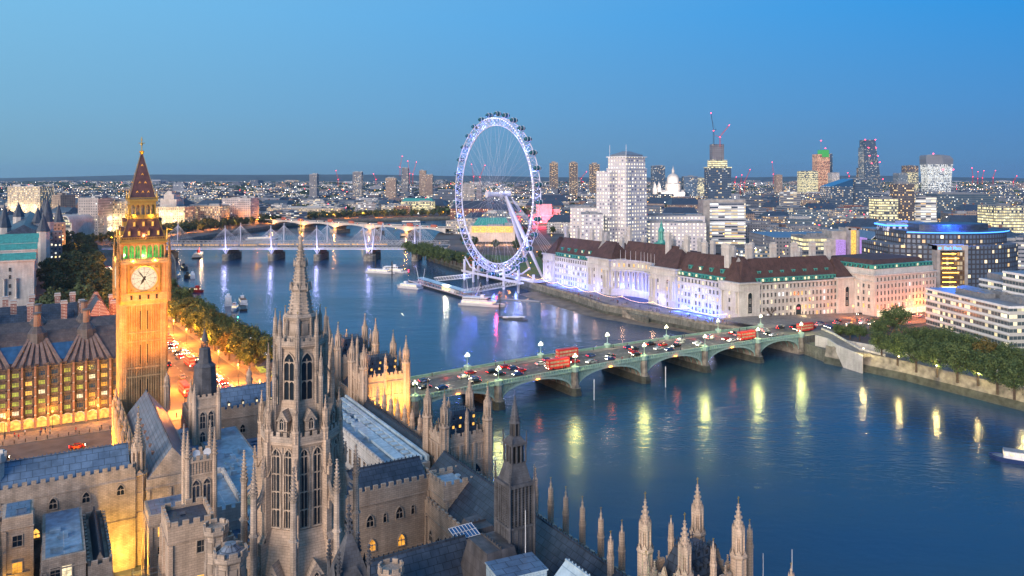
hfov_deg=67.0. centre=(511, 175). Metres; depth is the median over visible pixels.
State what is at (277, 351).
lantern window
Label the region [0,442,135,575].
palace wing
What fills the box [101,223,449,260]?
railway bridge
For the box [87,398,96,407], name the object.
window
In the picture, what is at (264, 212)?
city building
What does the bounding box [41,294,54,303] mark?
plane tree
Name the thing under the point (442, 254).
plane tree
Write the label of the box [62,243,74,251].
plane tree
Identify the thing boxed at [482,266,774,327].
riverside walk
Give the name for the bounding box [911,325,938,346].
plane tree
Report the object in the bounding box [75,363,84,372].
window
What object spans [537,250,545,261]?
plane tree
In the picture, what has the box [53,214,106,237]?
railway terminus
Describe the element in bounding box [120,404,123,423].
pinnacle
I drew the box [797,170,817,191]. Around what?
skyscraper
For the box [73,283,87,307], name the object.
plane tree
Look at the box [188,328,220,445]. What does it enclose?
turret
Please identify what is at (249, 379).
pinnacle
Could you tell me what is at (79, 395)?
window
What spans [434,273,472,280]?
gangway
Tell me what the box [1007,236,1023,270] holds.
city building
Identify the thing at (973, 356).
plane tree
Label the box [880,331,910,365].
plane tree
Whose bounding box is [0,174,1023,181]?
distant hills
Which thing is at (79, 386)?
window
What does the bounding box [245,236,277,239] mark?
river boat
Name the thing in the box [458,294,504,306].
sightseeing boat
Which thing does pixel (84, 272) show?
plane tree
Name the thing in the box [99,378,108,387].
window
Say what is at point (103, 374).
window
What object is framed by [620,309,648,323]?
river stairs
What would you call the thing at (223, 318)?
plane tree
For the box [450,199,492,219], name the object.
city building
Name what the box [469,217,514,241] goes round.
concert hall
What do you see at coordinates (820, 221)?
city building
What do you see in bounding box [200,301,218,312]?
plane tree
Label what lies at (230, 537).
palace wing
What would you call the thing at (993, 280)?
hospital block
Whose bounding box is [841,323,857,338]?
plane tree
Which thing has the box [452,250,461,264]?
plane tree
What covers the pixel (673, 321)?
river wall
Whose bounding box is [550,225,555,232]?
plane tree
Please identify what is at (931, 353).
plane tree
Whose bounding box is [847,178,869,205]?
glass office
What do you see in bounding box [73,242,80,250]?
plane tree
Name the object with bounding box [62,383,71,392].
window
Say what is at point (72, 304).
striped building
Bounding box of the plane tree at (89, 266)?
[87,260,106,269]
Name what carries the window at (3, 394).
in the office block at (64, 370)
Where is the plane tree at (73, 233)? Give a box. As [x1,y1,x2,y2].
[66,229,75,239]
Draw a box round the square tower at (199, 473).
[181,420,217,517]
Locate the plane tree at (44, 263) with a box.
[38,257,49,273]
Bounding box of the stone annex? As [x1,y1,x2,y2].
[831,253,937,316]
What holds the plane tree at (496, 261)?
on the ground at (508, 248)
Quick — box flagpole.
[525,510,525,552]
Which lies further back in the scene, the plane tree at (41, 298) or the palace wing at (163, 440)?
the plane tree at (41, 298)
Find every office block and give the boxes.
[0,300,115,432]
[682,175,697,195]
[698,177,703,195]
[698,199,745,244]
[791,227,866,255]
[869,196,897,220]
[915,195,936,221]
[923,192,997,212]
[978,203,1023,232]
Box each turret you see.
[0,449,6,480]
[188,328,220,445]
[203,518,228,575]
[213,540,247,575]
[326,495,371,575]
[377,558,403,575]
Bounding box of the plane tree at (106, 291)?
[102,283,111,299]
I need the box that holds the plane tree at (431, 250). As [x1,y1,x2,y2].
[428,247,438,262]
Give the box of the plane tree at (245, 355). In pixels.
[234,337,258,367]
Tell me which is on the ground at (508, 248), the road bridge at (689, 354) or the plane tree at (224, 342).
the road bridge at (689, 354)
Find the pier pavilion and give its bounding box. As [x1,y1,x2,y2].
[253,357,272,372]
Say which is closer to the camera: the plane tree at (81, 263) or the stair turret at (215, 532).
the stair turret at (215, 532)
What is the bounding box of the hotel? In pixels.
[862,222,1017,287]
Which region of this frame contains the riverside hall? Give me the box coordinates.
[541,221,855,322]
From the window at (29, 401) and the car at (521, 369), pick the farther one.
the car at (521, 369)
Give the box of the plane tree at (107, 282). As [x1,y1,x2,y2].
[100,280,111,292]
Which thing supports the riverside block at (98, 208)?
on the ground at (508, 248)
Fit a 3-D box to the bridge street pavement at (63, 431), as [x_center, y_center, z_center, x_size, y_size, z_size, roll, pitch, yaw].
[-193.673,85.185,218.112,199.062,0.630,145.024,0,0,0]
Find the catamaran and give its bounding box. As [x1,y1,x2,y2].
[397,281,422,289]
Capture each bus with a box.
[168,332,171,342]
[179,380,189,396]
[184,353,194,366]
[546,356,569,369]
[556,347,577,357]
[737,329,755,340]
[796,322,813,331]
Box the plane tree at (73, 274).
[66,272,83,281]
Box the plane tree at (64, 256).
[60,251,71,260]
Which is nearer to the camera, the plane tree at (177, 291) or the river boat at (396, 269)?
the plane tree at (177, 291)
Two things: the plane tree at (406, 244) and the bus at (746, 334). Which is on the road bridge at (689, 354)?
the bus at (746, 334)
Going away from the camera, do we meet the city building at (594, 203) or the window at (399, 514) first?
the window at (399, 514)
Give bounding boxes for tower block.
[309,173,318,196]
[353,171,362,196]
[386,177,396,198]
[402,167,408,192]
[419,170,425,195]
[425,174,432,195]
[462,183,474,200]
[476,183,481,200]
[549,161,557,188]
[569,161,577,195]
[589,163,599,192]
[651,165,664,194]
[774,174,781,192]
[890,182,914,220]
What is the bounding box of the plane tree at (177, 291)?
[172,285,191,296]
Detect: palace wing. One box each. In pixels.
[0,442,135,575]
[0,499,34,575]
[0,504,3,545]
[39,507,86,575]
[83,506,113,575]
[112,399,133,448]
[126,389,181,500]
[141,494,180,575]
[159,496,213,575]
[176,428,200,452]
[181,381,271,438]
[201,426,256,497]
[217,467,240,529]
[228,498,249,538]
[228,531,249,551]
[246,437,256,451]
[336,376,347,398]
[340,395,429,469]
[346,455,430,558]
[363,400,422,449]
[366,534,466,575]
[424,450,629,575]
[427,465,472,511]
[460,514,493,540]
[461,531,516,575]
[554,558,589,575]
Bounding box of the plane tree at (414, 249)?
[412,244,420,257]
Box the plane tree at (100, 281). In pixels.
[85,278,102,285]
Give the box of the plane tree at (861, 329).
[851,324,868,340]
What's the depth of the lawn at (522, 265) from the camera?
742.32 m
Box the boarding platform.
[461,256,550,292]
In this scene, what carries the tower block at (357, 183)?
on the ground at (508, 248)
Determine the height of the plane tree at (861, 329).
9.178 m
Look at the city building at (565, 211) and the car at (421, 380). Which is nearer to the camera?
the car at (421, 380)
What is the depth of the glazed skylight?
126.65 m
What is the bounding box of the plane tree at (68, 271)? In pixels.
[64,260,79,278]
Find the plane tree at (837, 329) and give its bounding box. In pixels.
[832,323,844,334]
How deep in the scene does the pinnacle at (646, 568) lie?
105.20 m
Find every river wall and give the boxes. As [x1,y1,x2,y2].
[171,216,449,289]
[426,257,533,291]
[533,283,740,332]
[824,345,1023,410]
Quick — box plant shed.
[485,552,547,575]
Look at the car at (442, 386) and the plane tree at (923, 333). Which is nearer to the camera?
the car at (442, 386)
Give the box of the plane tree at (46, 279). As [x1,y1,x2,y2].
[43,271,59,283]
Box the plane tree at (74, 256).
[67,253,79,261]
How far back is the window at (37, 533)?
158.44 m
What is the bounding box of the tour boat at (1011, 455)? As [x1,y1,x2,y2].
[988,447,1023,464]
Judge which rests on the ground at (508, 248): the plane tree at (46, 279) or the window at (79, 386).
the plane tree at (46, 279)
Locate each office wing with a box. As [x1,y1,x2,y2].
[570,205,595,238]
[581,211,603,240]
[647,213,704,221]
[647,220,705,250]
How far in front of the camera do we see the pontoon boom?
566.07 m
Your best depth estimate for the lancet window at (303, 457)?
113.23 m
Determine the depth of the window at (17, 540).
144.09 m
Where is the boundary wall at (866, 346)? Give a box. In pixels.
[848,340,997,370]
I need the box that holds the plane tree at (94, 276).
[84,274,99,280]
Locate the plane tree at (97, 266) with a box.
[87,262,105,277]
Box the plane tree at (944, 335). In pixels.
[932,326,960,349]
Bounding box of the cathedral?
[652,168,684,195]
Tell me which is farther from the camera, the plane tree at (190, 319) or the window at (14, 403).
the plane tree at (190, 319)
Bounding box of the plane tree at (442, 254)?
[439,249,448,264]
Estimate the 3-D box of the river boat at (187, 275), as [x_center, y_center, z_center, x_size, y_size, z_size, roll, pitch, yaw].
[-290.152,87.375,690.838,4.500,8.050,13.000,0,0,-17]
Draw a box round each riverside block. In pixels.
[7,185,53,212]
[78,195,114,234]
[113,198,137,231]
[156,191,195,223]
[191,203,229,226]
[222,196,258,224]
[267,206,345,216]
[356,201,378,211]
[394,204,411,214]
[401,198,434,210]
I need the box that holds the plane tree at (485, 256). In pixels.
[480,254,490,265]
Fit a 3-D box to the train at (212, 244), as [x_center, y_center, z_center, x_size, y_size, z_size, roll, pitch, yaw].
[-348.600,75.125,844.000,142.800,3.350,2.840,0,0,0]
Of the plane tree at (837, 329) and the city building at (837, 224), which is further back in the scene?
the city building at (837, 224)
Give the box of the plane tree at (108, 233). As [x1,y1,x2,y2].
[105,230,113,241]
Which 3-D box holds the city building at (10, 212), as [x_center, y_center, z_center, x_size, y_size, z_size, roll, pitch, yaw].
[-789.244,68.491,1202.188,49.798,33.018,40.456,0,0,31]
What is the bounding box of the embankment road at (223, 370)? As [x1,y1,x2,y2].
[97,214,530,404]
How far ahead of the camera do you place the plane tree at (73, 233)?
964.52 m
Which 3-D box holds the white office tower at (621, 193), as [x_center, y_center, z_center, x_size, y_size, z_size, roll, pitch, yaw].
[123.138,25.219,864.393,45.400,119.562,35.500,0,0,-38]
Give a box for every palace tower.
[328,317,379,397]
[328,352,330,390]
[348,330,410,425]
[422,373,493,480]
[636,477,746,575]
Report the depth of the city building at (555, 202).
1711.31 m
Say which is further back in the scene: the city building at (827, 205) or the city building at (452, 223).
the city building at (827, 205)
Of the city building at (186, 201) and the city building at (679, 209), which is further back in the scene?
the city building at (186, 201)
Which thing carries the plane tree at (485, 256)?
on the ground at (508, 248)
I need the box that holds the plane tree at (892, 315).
[880,304,911,331]
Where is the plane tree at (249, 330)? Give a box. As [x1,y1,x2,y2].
[239,323,260,340]
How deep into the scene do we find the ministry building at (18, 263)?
478.03 m
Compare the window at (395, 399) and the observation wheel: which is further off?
the observation wheel
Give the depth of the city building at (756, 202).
1837.86 m
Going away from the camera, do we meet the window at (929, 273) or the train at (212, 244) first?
the window at (929, 273)
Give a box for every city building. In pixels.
[0,209,13,215]
[51,206,77,213]
[52,193,75,208]
[184,198,194,204]
[187,198,218,201]
[197,199,221,203]
[259,204,274,210]
[259,211,268,215]
[263,199,295,205]
[269,209,306,222]
[271,203,290,206]
[302,198,338,204]
[307,203,346,210]
[339,201,360,203]
[348,202,380,211]
[379,199,398,204]
[381,203,400,211]
[434,198,447,211]
[446,217,477,233]
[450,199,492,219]
[465,211,483,216]
[483,210,515,221]
[485,200,505,203]
[490,202,523,212]
[516,213,530,224]
[526,198,563,213]
[535,207,569,214]
[539,194,568,204]
[547,213,569,233]
[569,201,592,204]
[581,202,595,205]
[647,197,672,204]
[647,206,664,212]
[662,206,697,212]
[664,197,697,208]
[736,245,768,257]
[740,198,770,207]
[746,207,754,218]
[746,220,778,237]
[747,207,771,217]
[751,216,787,222]
[756,210,789,217]
[760,196,778,199]
[760,227,772,231]
[761,201,778,210]
[771,197,801,205]
[773,206,813,211]
[773,225,829,231]
[779,191,800,205]
[785,215,828,227]
[786,210,827,216]
[801,200,815,205]
[803,202,836,208]
[820,209,859,217]
[827,216,868,222]
[827,221,848,228]
[834,214,868,217]
[836,204,862,207]
[847,217,878,227]
[849,207,868,214]
[937,211,952,221]
[940,213,977,222]
[941,210,977,220]
[953,203,983,210]
[988,225,1018,236]
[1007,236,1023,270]
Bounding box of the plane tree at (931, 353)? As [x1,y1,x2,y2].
[922,340,947,377]
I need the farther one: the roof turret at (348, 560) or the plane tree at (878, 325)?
the plane tree at (878, 325)
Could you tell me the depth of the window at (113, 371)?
273.16 m
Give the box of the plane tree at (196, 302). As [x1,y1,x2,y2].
[189,298,209,310]
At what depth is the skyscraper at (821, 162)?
3100.00 m
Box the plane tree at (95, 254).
[93,251,106,260]
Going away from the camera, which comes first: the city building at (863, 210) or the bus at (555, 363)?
the bus at (555, 363)
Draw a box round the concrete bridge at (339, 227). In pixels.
[265,219,464,236]
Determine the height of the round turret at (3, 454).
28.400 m
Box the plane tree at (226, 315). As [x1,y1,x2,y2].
[213,311,228,320]
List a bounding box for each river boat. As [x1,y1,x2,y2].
[181,263,187,270]
[184,271,189,278]
[190,271,194,278]
[224,293,231,305]
[238,295,247,304]
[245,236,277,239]
[366,265,394,273]
[384,264,407,272]
[400,220,424,222]
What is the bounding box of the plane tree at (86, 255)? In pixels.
[81,252,94,260]
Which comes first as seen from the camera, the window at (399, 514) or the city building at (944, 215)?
the window at (399, 514)
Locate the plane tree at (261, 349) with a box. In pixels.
[253,333,272,359]
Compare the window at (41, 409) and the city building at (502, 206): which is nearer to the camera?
the window at (41, 409)
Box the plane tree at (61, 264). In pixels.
[47,259,68,272]
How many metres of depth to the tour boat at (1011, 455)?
245.19 m
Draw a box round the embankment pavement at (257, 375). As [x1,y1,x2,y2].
[116,234,271,382]
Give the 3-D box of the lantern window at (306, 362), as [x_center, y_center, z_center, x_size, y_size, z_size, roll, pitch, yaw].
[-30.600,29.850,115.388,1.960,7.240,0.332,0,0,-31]
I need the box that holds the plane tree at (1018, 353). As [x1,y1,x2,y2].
[1006,347,1023,370]
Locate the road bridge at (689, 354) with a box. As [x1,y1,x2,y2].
[410,324,804,425]
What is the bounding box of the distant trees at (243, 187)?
[0,181,1023,212]
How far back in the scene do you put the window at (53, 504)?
159.88 m
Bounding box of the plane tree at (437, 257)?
[434,249,443,263]
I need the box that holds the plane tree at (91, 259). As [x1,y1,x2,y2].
[85,255,104,266]
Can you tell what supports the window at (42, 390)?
in the office block at (64, 370)
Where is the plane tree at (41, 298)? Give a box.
[35,287,68,303]
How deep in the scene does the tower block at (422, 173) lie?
2600.00 m
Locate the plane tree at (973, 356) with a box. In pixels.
[962,349,993,385]
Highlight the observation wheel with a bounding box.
[453,111,550,277]
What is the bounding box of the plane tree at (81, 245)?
[79,243,89,248]
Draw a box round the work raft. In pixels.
[498,316,527,320]
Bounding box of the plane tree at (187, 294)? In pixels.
[178,287,194,300]
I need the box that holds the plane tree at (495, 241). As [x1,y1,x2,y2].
[491,239,499,248]
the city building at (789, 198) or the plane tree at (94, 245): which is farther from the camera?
the city building at (789, 198)
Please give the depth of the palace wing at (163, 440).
178.51 m
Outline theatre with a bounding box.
[517,204,559,226]
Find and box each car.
[69,442,85,449]
[418,378,429,382]
[436,384,447,389]
[458,374,468,378]
[465,370,475,374]
[494,371,505,375]
[500,364,510,368]
[508,365,518,369]
[512,371,522,375]
[515,368,525,371]
[535,361,545,365]
[570,359,579,363]
[586,353,595,357]
[605,356,615,360]
[631,352,641,355]
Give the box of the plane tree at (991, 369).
[974,352,1016,394]
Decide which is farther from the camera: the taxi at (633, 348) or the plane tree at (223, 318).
the plane tree at (223, 318)
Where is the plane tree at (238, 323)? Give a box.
[230,319,252,336]
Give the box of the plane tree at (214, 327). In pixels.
[202,319,227,350]
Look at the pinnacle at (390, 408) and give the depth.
202.51 m
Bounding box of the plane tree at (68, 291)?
[65,288,76,301]
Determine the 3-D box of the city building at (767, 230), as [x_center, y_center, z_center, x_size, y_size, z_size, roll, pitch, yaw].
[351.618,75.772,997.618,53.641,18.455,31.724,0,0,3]
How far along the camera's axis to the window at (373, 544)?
147.32 m
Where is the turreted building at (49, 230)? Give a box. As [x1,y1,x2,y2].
[0,194,65,267]
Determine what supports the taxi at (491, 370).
on the road bridge at (689, 354)
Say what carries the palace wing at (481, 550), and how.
on the ground at (508, 248)
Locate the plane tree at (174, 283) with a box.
[172,277,178,287]
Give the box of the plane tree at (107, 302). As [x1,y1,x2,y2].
[105,298,108,308]
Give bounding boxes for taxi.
[419,383,431,389]
[470,378,481,383]
[486,368,497,373]
[629,346,638,349]
[646,341,655,345]
[671,343,680,347]
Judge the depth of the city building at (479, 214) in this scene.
1312.08 m
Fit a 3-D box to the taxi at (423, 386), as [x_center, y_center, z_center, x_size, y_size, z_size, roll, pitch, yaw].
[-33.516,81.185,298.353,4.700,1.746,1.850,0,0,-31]
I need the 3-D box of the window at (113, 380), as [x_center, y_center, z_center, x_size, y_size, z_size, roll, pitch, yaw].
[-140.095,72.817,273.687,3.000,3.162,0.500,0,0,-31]
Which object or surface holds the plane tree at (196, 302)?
on the embankment pavement at (257, 375)
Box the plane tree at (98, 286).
[90,281,102,293]
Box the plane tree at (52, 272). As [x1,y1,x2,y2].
[51,270,64,277]
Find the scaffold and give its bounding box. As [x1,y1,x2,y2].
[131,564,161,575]
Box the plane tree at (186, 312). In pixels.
[179,306,197,332]
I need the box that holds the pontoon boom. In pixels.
[493,298,539,301]
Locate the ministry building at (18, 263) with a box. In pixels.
[0,233,38,306]
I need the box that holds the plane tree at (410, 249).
[407,242,417,256]
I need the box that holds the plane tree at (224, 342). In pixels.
[215,331,236,360]
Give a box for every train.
[166,243,257,245]
[259,243,386,245]
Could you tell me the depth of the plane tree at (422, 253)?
779.53 m
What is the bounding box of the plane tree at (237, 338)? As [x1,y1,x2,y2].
[225,326,251,366]
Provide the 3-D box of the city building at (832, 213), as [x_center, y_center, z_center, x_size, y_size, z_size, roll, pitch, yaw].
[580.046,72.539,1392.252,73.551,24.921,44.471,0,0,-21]
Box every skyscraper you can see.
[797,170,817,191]
[812,148,829,191]
[828,172,838,182]
[830,154,832,171]
[858,139,881,192]
[893,173,907,182]
[901,165,918,190]
[919,153,953,191]
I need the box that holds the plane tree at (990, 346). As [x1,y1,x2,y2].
[972,336,997,356]
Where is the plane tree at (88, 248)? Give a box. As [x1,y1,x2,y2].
[84,245,96,252]
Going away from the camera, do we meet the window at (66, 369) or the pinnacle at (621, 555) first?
the pinnacle at (621, 555)
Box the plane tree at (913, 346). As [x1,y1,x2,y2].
[899,337,930,372]
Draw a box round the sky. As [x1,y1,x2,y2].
[0,0,1023,177]
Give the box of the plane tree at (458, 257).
[455,251,463,265]
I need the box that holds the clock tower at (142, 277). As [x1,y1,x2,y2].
[112,137,171,414]
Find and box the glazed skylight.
[448,522,480,538]
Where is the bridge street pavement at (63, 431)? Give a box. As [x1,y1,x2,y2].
[0,409,181,446]
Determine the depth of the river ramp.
369.63 m
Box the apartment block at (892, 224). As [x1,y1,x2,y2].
[874,220,927,230]
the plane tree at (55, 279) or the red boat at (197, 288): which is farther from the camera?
the red boat at (197, 288)
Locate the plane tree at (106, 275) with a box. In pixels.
[101,270,111,283]
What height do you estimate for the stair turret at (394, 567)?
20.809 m
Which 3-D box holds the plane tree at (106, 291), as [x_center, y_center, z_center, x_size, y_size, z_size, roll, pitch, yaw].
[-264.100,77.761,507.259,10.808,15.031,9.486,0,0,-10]
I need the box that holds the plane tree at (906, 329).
[892,325,919,341]
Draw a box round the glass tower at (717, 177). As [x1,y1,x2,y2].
[704,144,731,198]
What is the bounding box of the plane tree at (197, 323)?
[193,311,215,332]
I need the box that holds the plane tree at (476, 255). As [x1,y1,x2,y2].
[469,253,477,267]
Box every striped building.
[0,292,77,317]
[0,300,74,323]
[78,292,115,316]
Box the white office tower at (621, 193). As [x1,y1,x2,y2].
[596,151,646,242]
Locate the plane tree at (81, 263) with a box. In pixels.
[72,258,86,266]
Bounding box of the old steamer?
[191,250,203,258]
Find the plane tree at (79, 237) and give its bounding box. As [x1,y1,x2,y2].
[74,233,92,242]
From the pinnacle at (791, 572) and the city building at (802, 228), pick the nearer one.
the pinnacle at (791, 572)
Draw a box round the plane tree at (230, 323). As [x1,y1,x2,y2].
[227,320,237,345]
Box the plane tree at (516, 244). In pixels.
[512,239,519,250]
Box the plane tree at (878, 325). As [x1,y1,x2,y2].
[868,316,891,337]
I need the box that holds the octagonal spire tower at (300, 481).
[239,219,360,575]
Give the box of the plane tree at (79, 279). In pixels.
[70,274,95,288]
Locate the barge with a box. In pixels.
[239,305,247,310]
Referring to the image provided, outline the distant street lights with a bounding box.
[69,182,1018,254]
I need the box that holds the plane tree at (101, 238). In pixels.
[98,233,104,242]
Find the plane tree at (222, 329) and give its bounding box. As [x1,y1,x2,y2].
[210,325,238,354]
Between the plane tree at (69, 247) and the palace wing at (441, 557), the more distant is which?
the plane tree at (69, 247)
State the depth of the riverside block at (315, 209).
1620.00 m
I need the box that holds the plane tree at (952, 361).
[936,342,972,382]
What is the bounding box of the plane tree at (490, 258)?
[487,256,497,269]
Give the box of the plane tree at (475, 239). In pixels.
[469,236,477,244]
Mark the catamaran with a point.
(407, 285)
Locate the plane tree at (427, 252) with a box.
[424,245,433,261]
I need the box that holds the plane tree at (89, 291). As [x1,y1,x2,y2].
[76,285,95,303]
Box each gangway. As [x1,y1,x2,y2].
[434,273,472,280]
[461,279,519,294]
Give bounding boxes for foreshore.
[520,291,698,333]
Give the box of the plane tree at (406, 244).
[404,241,412,255]
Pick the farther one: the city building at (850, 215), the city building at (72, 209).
the city building at (72, 209)
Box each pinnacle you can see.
[111,395,115,426]
[114,386,117,402]
[114,404,118,437]
[117,398,120,412]
[117,414,121,443]
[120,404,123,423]
[120,428,124,442]
[123,415,127,436]
[127,426,131,448]
[131,405,147,565]
[163,373,170,410]
[246,366,252,384]
[376,386,380,407]
[382,388,386,412]
[388,396,393,416]
[395,399,400,421]
[402,401,407,426]
[409,406,414,432]
[417,414,422,437]
[535,468,538,514]
[547,477,553,523]
[562,486,568,534]
[579,496,585,545]
[597,507,604,557]
[607,530,613,575]
[618,520,625,571]
[643,551,648,575]
[746,519,753,575]
[788,562,793,575]
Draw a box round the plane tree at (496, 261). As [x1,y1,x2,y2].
[490,259,501,270]
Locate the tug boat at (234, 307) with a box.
[231,302,238,311]
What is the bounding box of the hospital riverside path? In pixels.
[876,351,1023,387]
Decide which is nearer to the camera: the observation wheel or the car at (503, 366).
the car at (503, 366)
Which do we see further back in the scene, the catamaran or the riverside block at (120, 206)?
the riverside block at (120, 206)
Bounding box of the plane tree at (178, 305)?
[170,298,193,325]
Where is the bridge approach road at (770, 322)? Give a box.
[720,312,925,343]
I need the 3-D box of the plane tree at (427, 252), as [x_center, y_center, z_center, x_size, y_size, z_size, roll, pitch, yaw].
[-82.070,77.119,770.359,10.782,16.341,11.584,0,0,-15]
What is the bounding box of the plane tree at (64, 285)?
[53,279,71,297]
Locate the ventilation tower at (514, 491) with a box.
[494,390,535,555]
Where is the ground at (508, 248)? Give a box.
[0,212,1023,575]
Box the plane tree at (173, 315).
[168,297,187,322]
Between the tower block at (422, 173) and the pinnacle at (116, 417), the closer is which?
the pinnacle at (116, 417)
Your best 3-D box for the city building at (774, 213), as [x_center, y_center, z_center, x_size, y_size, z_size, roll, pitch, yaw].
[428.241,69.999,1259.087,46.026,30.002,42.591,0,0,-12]
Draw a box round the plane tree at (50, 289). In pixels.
[45,285,61,293]
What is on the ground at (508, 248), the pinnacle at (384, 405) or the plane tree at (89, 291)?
the plane tree at (89, 291)
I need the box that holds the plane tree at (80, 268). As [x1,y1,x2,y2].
[74,265,89,272]
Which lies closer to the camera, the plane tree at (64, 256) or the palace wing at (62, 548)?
the palace wing at (62, 548)
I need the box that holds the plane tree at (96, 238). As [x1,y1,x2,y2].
[88,233,99,241]
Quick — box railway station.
[749,227,876,256]
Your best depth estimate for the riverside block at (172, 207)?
1233.64 m
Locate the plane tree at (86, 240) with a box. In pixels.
[79,238,88,244]
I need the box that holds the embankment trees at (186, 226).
[162,206,531,233]
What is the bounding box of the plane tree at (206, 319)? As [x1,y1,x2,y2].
[195,315,222,345]
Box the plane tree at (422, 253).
[418,245,426,259]
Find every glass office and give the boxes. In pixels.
[820,179,852,205]
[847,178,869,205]
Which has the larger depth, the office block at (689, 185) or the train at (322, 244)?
the office block at (689, 185)
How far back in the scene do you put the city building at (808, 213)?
1322.90 m
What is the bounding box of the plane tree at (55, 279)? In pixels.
[47,273,66,284]
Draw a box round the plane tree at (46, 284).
[40,273,66,289]
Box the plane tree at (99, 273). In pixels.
[90,270,101,278]
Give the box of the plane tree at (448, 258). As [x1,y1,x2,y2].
[444,250,454,266]
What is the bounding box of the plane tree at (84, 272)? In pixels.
[74,268,90,279]
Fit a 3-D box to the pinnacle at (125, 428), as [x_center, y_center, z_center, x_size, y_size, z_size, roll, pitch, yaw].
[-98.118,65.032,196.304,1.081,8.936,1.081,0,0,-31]
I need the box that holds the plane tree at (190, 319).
[185,306,209,336]
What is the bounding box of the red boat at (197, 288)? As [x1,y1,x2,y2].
[189,282,203,292]
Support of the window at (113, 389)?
in the office block at (64, 370)
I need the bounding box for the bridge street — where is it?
[0,420,180,461]
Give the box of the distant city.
[0,180,1023,208]
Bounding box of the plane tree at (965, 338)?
[950,331,981,352]
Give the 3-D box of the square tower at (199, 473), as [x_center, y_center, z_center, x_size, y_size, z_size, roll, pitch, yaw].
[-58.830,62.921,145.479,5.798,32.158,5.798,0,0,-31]
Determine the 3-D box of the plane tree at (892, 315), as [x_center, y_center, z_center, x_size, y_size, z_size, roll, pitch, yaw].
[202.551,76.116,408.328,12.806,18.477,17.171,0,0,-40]
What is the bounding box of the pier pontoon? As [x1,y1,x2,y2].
[408,267,480,298]
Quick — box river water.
[175,220,1023,575]
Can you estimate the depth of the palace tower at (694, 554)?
108.96 m
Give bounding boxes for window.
[0,372,6,381]
[0,381,6,390]
[0,391,6,400]
[0,400,6,409]
[0,410,6,419]
[10,370,20,379]
[10,379,20,389]
[10,389,20,398]
[10,398,20,408]
[10,407,20,417]
[11,534,22,548]
[11,560,22,575]
[23,369,33,378]
[23,378,33,387]
[23,387,33,397]
[23,396,33,406]
[23,406,33,416]
[34,528,40,540]
[37,367,46,376]
[37,376,46,386]
[37,385,46,395]
[37,395,46,405]
[37,404,46,414]
[48,498,57,510]
[49,366,59,375]
[49,375,59,384]
[49,384,59,394]
[49,393,59,403]
[49,402,59,412]
[49,566,60,575]
[61,563,72,575]
[62,364,71,373]
[62,374,71,383]
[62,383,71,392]
[62,392,71,401]
[62,401,71,410]
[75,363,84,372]
[75,372,84,381]
[75,381,84,390]
[75,390,84,400]
[75,399,84,409]
[82,491,90,503]
[87,362,96,371]
[87,370,96,380]
[87,379,96,389]
[87,389,96,398]
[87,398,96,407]
[99,360,108,369]
[99,369,108,378]
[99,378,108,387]
[99,387,108,396]
[99,396,108,405]
[111,360,115,368]
[111,369,115,377]
[111,377,115,386]
[111,387,115,395]
[116,484,124,496]
[183,475,184,503]
[191,479,200,501]
[196,538,203,553]
[199,411,205,429]
[199,431,205,445]
[202,477,210,505]
[208,410,213,427]
[240,424,245,432]
[261,441,264,517]
[271,448,281,528]
[276,351,277,397]
[283,352,294,401]
[283,449,291,529]
[299,448,309,529]
[300,352,313,400]
[312,446,322,526]
[319,349,324,394]
[333,437,337,515]
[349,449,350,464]
[366,515,373,528]
[368,539,375,552]
[383,513,386,522]
[394,397,398,415]
[395,506,403,519]
[397,533,405,546]
[411,505,414,514]
[429,529,432,542]
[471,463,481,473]
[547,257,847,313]
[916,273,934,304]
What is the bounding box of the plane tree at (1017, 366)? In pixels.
[993,355,1023,399]
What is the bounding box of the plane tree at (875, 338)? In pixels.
[869,329,892,355]
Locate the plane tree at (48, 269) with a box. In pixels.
[36,264,58,281]
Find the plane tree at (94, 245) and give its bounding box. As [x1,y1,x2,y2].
[87,242,98,249]
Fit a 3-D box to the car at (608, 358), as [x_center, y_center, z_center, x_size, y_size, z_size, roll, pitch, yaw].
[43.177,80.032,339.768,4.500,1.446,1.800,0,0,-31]
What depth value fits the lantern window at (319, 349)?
118.21 m
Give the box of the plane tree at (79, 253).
[69,248,84,259]
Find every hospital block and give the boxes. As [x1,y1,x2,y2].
[925,285,1023,347]
[979,272,1002,289]
[1002,271,1023,294]
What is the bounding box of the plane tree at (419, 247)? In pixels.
[415,244,423,258]
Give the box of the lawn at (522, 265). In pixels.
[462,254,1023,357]
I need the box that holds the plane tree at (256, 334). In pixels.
[247,326,268,357]
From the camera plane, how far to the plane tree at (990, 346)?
341.39 m
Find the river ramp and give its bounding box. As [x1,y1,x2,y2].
[815,328,885,372]
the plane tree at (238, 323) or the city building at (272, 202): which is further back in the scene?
the city building at (272, 202)
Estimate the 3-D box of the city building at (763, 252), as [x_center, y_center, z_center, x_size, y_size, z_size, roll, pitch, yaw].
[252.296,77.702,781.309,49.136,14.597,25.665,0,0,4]
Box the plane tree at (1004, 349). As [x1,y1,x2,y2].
[990,341,1017,361]
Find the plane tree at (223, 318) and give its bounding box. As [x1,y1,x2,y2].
[215,312,236,334]

